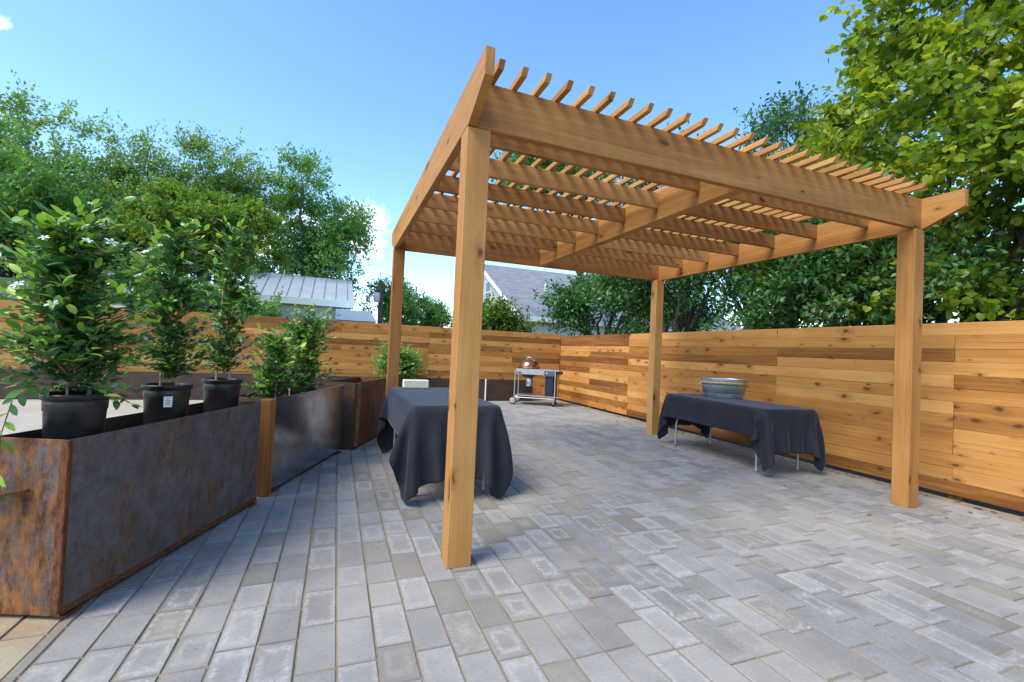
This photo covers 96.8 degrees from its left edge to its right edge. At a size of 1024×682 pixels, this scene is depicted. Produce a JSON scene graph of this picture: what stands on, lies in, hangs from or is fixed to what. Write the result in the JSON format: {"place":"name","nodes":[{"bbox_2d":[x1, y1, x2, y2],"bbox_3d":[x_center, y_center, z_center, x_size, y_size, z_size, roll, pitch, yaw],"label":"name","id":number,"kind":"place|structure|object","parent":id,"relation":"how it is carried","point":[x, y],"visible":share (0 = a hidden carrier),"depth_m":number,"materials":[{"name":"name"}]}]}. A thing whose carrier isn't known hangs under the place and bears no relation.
{"place":"outdoors","nodes":[
{"label":"outdoors","id":0,"kind":"place"},
{"bbox_2d":[0,614,62,680],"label":"tan paver path","id":1,"kind":"structure","parent":0,"point":[15,652],"depth_m":2.02,"materials":[{"name":"concrete"}]},
{"bbox_2d":[0,399,202,434],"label":"concrete path","id":2,"kind":"structure","parent":0,"point":[28,417],"depth_m":7.67,"materials":[{"name":"grey concrete"}]},
{"bbox_2d":[0,369,532,400],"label":"steel planter","id":3,"kind":"object","parent":2,"relation":"on","point":[499,390],"visible":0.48,"depth_m":9.93,"materials":[{"name":"metal"}]},
{"bbox_2d":[368,339,431,382],"bbox_3d":[-2.757,0.649,11.231,1.595,1.354,1.553,3,-1,-21],"label":"planted shrub","id":4,"kind":"object","parent":3,"relation":"in","point":[408,359],"visible":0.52,"depth_m":11.06,"materials":[{"name":"green plant"}]},
{"bbox_2d":[0,0,1023,361],"label":"sky","id":5,"kind":"structure","parent":0,"point":[375,85],"materials":[{"name":"blue"}]},
{"bbox_2d":[0,399,1023,681],"bbox_3d":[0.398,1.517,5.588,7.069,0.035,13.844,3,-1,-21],"label":"paver patio","id":6,"kind":"structure","parent":0,"point":[712,486],"depth_m":2.71,"materials":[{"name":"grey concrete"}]},
{"bbox_2d":[3,593,98,681],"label":"paver edge course","id":7,"kind":"object","parent":6,"relation":"on","point":[29,660],"visible":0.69,"depth_m":1.96,"materials":[{"name":"grey concrete"}]},
{"bbox_2d":[0,401,260,618],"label":"steel planter","id":8,"kind":"object","parent":6,"relation":"on","point":[82,519],"visible":0.98,"depth_m":2.39,"materials":[{"name":"metal"}]},
{"bbox_2d":[0,193,164,491],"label":"potted shrub","id":9,"kind":"object","parent":8,"relation":"on","point":[70,341],"visible":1,"depth_m":2.26,"materials":[{"name":"green plant"}]},
{"bbox_2d":[112,218,220,424],"bbox_3d":[-2.240,-0.140,2.979,0.562,1.392,0.567,3,-1,0],"label":"potted shrub","id":10,"kind":"object","parent":8,"relation":"on","point":[165,400],"visible":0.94,"depth_m":2.94,"materials":[{"name":"green plant"}]},
{"bbox_2d":[185,215,267,412],"bbox_3d":[-2.270,-0.202,3.596,0.541,1.543,0.482,3,-1,-21],"label":"potted shrub","id":11,"kind":"object","parent":8,"relation":"on","point":[219,393],"visible":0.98,"depth_m":3.56,"materials":[{"name":"green plant"}]},
{"bbox_2d":[256,399,275,496],"bbox_3d":[-2.161,0.931,3.991,0.093,0.838,0.093,3,-1,0],"label":"timber post","id":12,"kind":"object","parent":6,"relation":"on","point":[265,451],"visible":0.9,"depth_m":3.95,"materials":[{"name":"brown wood"}]},
{"bbox_2d":[239,383,343,492],"bbox_3d":[-2.320,0.943,4.886,0.420,0.840,1.685,3,-1,0],"label":"steel planter","id":13,"kind":"object","parent":6,"relation":"on","point":[308,430],"visible":0.67,"depth_m":4.69,"materials":[{"name":"metal"}]},
{"bbox_2d":[240,321,309,397],"bbox_3d":[-2.276,0.224,4.384,0.633,0.840,0.622,3,-1,-21],"label":"planted shrub","id":14,"kind":"object","parent":13,"relation":"on","point":[274,368],"visible":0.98,"depth_m":4.36,"materials":[{"name":"green plant"}]},
{"bbox_2d":[274,302,341,395],"bbox_3d":[-2.306,0.099,5.020,0.836,1.117,0.780,3,-1,-21],"label":"planted shrub","id":15,"kind":"object","parent":13,"relation":"on","point":[311,335],"visible":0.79,"depth_m":4.96,"materials":[{"name":"green plant"}]},
{"bbox_2d":[324,377,385,449],"bbox_3d":[-2.192,0.977,6.432,0.440,0.858,1.150,2,-1,4],"label":"steel planter","id":16,"kind":"object","parent":6,"relation":"on","point":[363,400],"visible":0.56,"depth_m":6.12,"materials":[{"name":"metal"}]},
{"bbox_2d":[393,430,484,491],"bbox_3d":[-0.849,1.021,4.993,0.812,0.826,1.932,3,-1,-21],"label":"folding table","id":17,"kind":"object","parent":6,"relation":"on","point":[483,484],"visible":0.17,"depth_m":4.37,"materials":[{"name":"grey metal"}]},
{"bbox_2d":[377,387,512,502],"bbox_3d":[-0.851,1.006,4.985,1.157,0.836,2.258,3,-1,-21],"label":"tablecloth","id":18,"kind":"object","parent":17,"relation":"on","point":[416,419],"visible":0.78,"depth_m":4.10,"materials":[{"name":"black fabric"}]},
{"bbox_2d":[402,379,428,387],"bbox_3d":[-1.215,0.539,5.734,0.310,0.100,0.140,3,-1,-21],"label":"cream block","id":19,"kind":"object","parent":18,"relation":"on","point":[411,383],"depth_m":5.67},
{"bbox_2d":[509,357,562,406],"bbox_3d":[0.654,1.050,11.973,1.326,1.239,0.696,2,-1,11],"label":"kettle grill","id":20,"kind":"object","parent":6,"relation":"on","point":[529,369],"visible":1,"depth_m":11.74,"materials":[{"name":"metal"}]},
{"bbox_2d":[385,45,968,568],"bbox_3d":[1.161,-0.016,5.523,4.735,3.104,4.630,3,-1,-21],"label":"pergola","id":21,"kind":"object","parent":6,"relation":"on","point":[469,227],"visible":0.97,"depth_m":4.33,"materials":[{"name":"brown wood"}]},
{"bbox_2d":[674,419,798,472],"bbox_3d":[3.121,1.256,6.480,0.812,0.786,1.952,3,-1,-17],"label":"folding table","id":22,"kind":"object","parent":6,"relation":"on","point":[756,458],"visible":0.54,"depth_m":5.81,"materials":[{"name":"grey metal"}]},
{"bbox_2d":[657,393,825,470],"bbox_3d":[3.135,1.222,6.482,1.091,0.756,2.249,3,-1,-17],"label":"tablecloth","id":23,"kind":"object","parent":22,"relation":"on","point":[772,430],"visible":0.94,"depth_m":5.62,"materials":[{"name":"black fabric"}]},
{"bbox_2d":[699,377,748,398],"bbox_3d":[3.206,0.713,6.892,0.705,0.292,0.490,2,-1,12],"label":"galvanised tub","id":24,"kind":"object","parent":23,"relation":"on","point":[724,388],"visible":1,"depth_m":6.71,"materials":[{"name":"metal"}]},
{"bbox_2d":[532,401,1023,518],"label":"leaf litter","id":25,"kind":"object","parent":6,"relation":"on","point":[851,476],"visible":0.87,"depth_m":5.05,"materials":[{"name":"brown plant"}]},
{"bbox_2d":[449,264,742,363],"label":"gabled house","id":26,"kind":"structure","parent":0,"point":[519,285],"depth_m":24.01,"materials":[{"name":"white"}]},
{"bbox_2d":[485,281,491,300],"bbox_3d":[-1.336,-2.748,25.496,0.044,1.300,1.000,3,-1,-21],"label":"window","id":27,"kind":"structure","parent":26,"relation":"in","point":[488,285],"depth_m":25.45,"materials":[{"name":"white glass"}]},
{"bbox_2d":[562,399,1023,516],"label":"bare soil","id":28,"kind":"structure","parent":0,"point":[985,505],"depth_m":5.96,"materials":[{"name":"brown soil"}]},
{"bbox_2d":[559,320,1023,511],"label":"board fence","id":29,"kind":"object","parent":28,"relation":"on","point":[971,445],"visible":0.86,"depth_m":5.77,"materials":[{"name":"brown wood"}]},
{"label":"ground","id":30,"kind":"structure","parent":0,"visible":0},
{"bbox_2d":[0,277,37,297],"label":"dark green house","id":31,"kind":"structure","parent":30,"relation":"on","point":[6,279],"depth_m":12.45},
{"bbox_2d":[0,291,16,297],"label":"window","id":32,"kind":"structure","parent":31,"relation":"in","point":[2,293],"depth_m":11.96,"materials":[{"name":"grey paint"}]},
{"bbox_2d":[0,146,64,277],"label":"elm tree","id":33,"kind":"object","parent":30,"relation":"on","point":[9,160],"visible":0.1,"depth_m":14.82,"materials":[{"name":"green plant"}]},
{"bbox_2d":[0,69,140,277],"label":"feathery tree","id":34,"kind":"object","parent":30,"relation":"on","point":[19,106],"visible":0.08,"depth_m":18.28,"materials":[{"name":"green plant"}]},
{"bbox_2d":[0,118,153,289],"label":"elm tree","id":35,"kind":"object","parent":30,"relation":"on","point":[33,186],"visible":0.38,"depth_m":14.26,"materials":[{"name":"green plant"}]},
{"bbox_2d":[0,248,193,305],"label":"hedge bush","id":36,"kind":"object","parent":30,"relation":"on","point":[132,272],"visible":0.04,"depth_m":11.76,"materials":[{"name":"green plant"}]},
{"bbox_2d":[66,110,228,289],"bbox_3d":[-16.460,-4.434,20.272,7.156,11.436,6.691,3,-1,-21],"label":"feathery tree","id":37,"kind":"object","parent":30,"relation":"on","point":[130,170],"visible":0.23,"depth_m":19.70,"materials":[{"name":"green plant"}]},
{"bbox_2d":[92,173,292,291],"bbox_3d":[-11.021,-2.126,15.711,6.059,6.952,4.510,3,-1,-21],"label":"bright tree","id":38,"kind":"object","parent":30,"relation":"on","point":[178,207],"visible":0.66,"depth_m":15.22,"materials":[{"name":"green plant"}]},
{"bbox_2d":[129,267,294,334],"bbox_3d":[-8.677,-0.389,13.410,4.504,3.561,2.980,3,-1,-21],"label":"hedge bush","id":39,"kind":"object","parent":30,"relation":"on","point":[246,304],"visible":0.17,"depth_m":13.18,"materials":[{"name":"green plant"}]},
{"bbox_2d":[176,127,306,302],"bbox_3d":[-13.794,-4.282,22.478,6.622,11.424,6.165,3,-1,-21],"label":"feathery tree","id":40,"kind":"object","parent":30,"relation":"on","point":[239,183],"visible":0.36,"depth_m":21.54,"materials":[{"name":"green plant"}]},
{"bbox_2d":[0,300,560,399],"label":"board fence","id":41,"kind":"object","parent":30,"relation":"on","point":[354,345],"visible":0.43,"depth_m":11.62,"materials":[{"name":"brown wood"}]},
{"bbox_2d":[247,271,354,320],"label":"metal roofed shed","id":42,"kind":"structure","parent":30,"relation":"on","point":[323,294],"depth_m":20.72,"materials":[{"name":"white metal"}]},
{"bbox_2d":[243,141,381,308],"bbox_3d":[-11.068,-4.562,25.199,7.621,12.434,7.776,3,-1,-21],"label":"broad tree","id":43,"kind":"object","parent":30,"relation":"on","point":[324,253],"visible":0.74,"depth_m":23.96,"materials":[{"name":"green plant"}]},
{"bbox_2d":[335,309,376,338],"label":"outbuilding","id":44,"kind":"structure","parent":30,"relation":"on","point":[356,316],"depth_m":19.31,"materials":[{"name":"white metal"}]},
{"bbox_2d":[344,280,390,323],"bbox_3d":[-8.372,-0.867,24.323,4.184,5.051,0.466,4,-2,-34],"label":"utility pole","id":45,"kind":"object","parent":30,"relation":"on","point":[378,297],"visible":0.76,"depth_m":24.97,"materials":[{"name":"brown wood"}]},
{"bbox_2d":[358,272,424,325],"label":"tree","id":46,"kind":"object","parent":30,"relation":"on","point":[409,307],"visible":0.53,"depth_m":27.02,"materials":[{"name":"green plant"}]},
{"bbox_2d":[408,289,452,327],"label":"tree","id":47,"kind":"object","parent":30,"relation":"on","point":[436,314],"visible":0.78,"depth_m":29.19,"materials":[{"name":"green plant"}]},
{"bbox_2d":[482,291,538,346],"bbox_3d":[-0.338,0.115,15.065,2.936,3.383,2.062,3,-1,-21],"label":"fresh shrub","id":48,"kind":"object","parent":30,"relation":"on","point":[495,317],"visible":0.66,"depth_m":14.65,"materials":[{"name":"green plant"}]},
{"bbox_2d":[490,150,616,334],"bbox_3d":[1.837,-3.649,18.043,6.038,11.281,5.426,3,-1,-21],"label":"tall tree","id":49,"kind":"object","parent":30,"relation":"on","point":[529,161],"visible":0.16,"depth_m":17.59,"materials":[{"name":"green plant"}]},
{"bbox_2d":[533,272,721,335],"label":"hedge tree","id":50,"kind":"object","parent":30,"relation":"on","point":[563,310],"visible":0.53,"depth_m":15.68,"materials":[{"name":"green plant"}]},
{"bbox_2d":[572,120,787,334],"bbox_3d":[4.455,-1.815,12.789,5.511,7.607,6.384,3,-1,-21],"label":"hedge tree","id":51,"kind":"object","parent":30,"relation":"on","point":[688,321],"visible":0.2,"depth_m":12.62,"materials":[{"name":"green plant"}]},
{"bbox_2d":[640,126,909,356],"bbox_3d":[5.791,-1.011,9.653,4.601,5.915,5.494,3,-1,-9],"label":"hedge tree","id":52,"kind":"object","parent":30,"relation":"on","point":[777,320],"visible":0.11,"depth_m":9.63,"materials":[{"name":"green plant"}]},
{"bbox_2d":[691,72,895,329],"bbox_3d":[6.699,-2.156,11.242,5.253,8.396,4.880,1,-2,41],"label":"hedge tree","id":53,"kind":"object","parent":30,"relation":"on","point":[778,120],"visible":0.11,"depth_m":10.63,"materials":[{"name":"green plant"}]},
{"bbox_2d":[726,0,1023,376],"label":"redbud tree","id":54,"kind":"object","parent":30,"relation":"on","point":[934,58],"visible":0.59,"depth_m":6.42,"materials":[{"name":"green plant"}]},
{"bbox_2d":[750,192,1023,368],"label":"hedge tree","id":55,"kind":"object","parent":30,"relation":"on","point":[817,284],"visible":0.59,"depth_m":6.94,"materials":[{"name":"green plant"}]}
]}

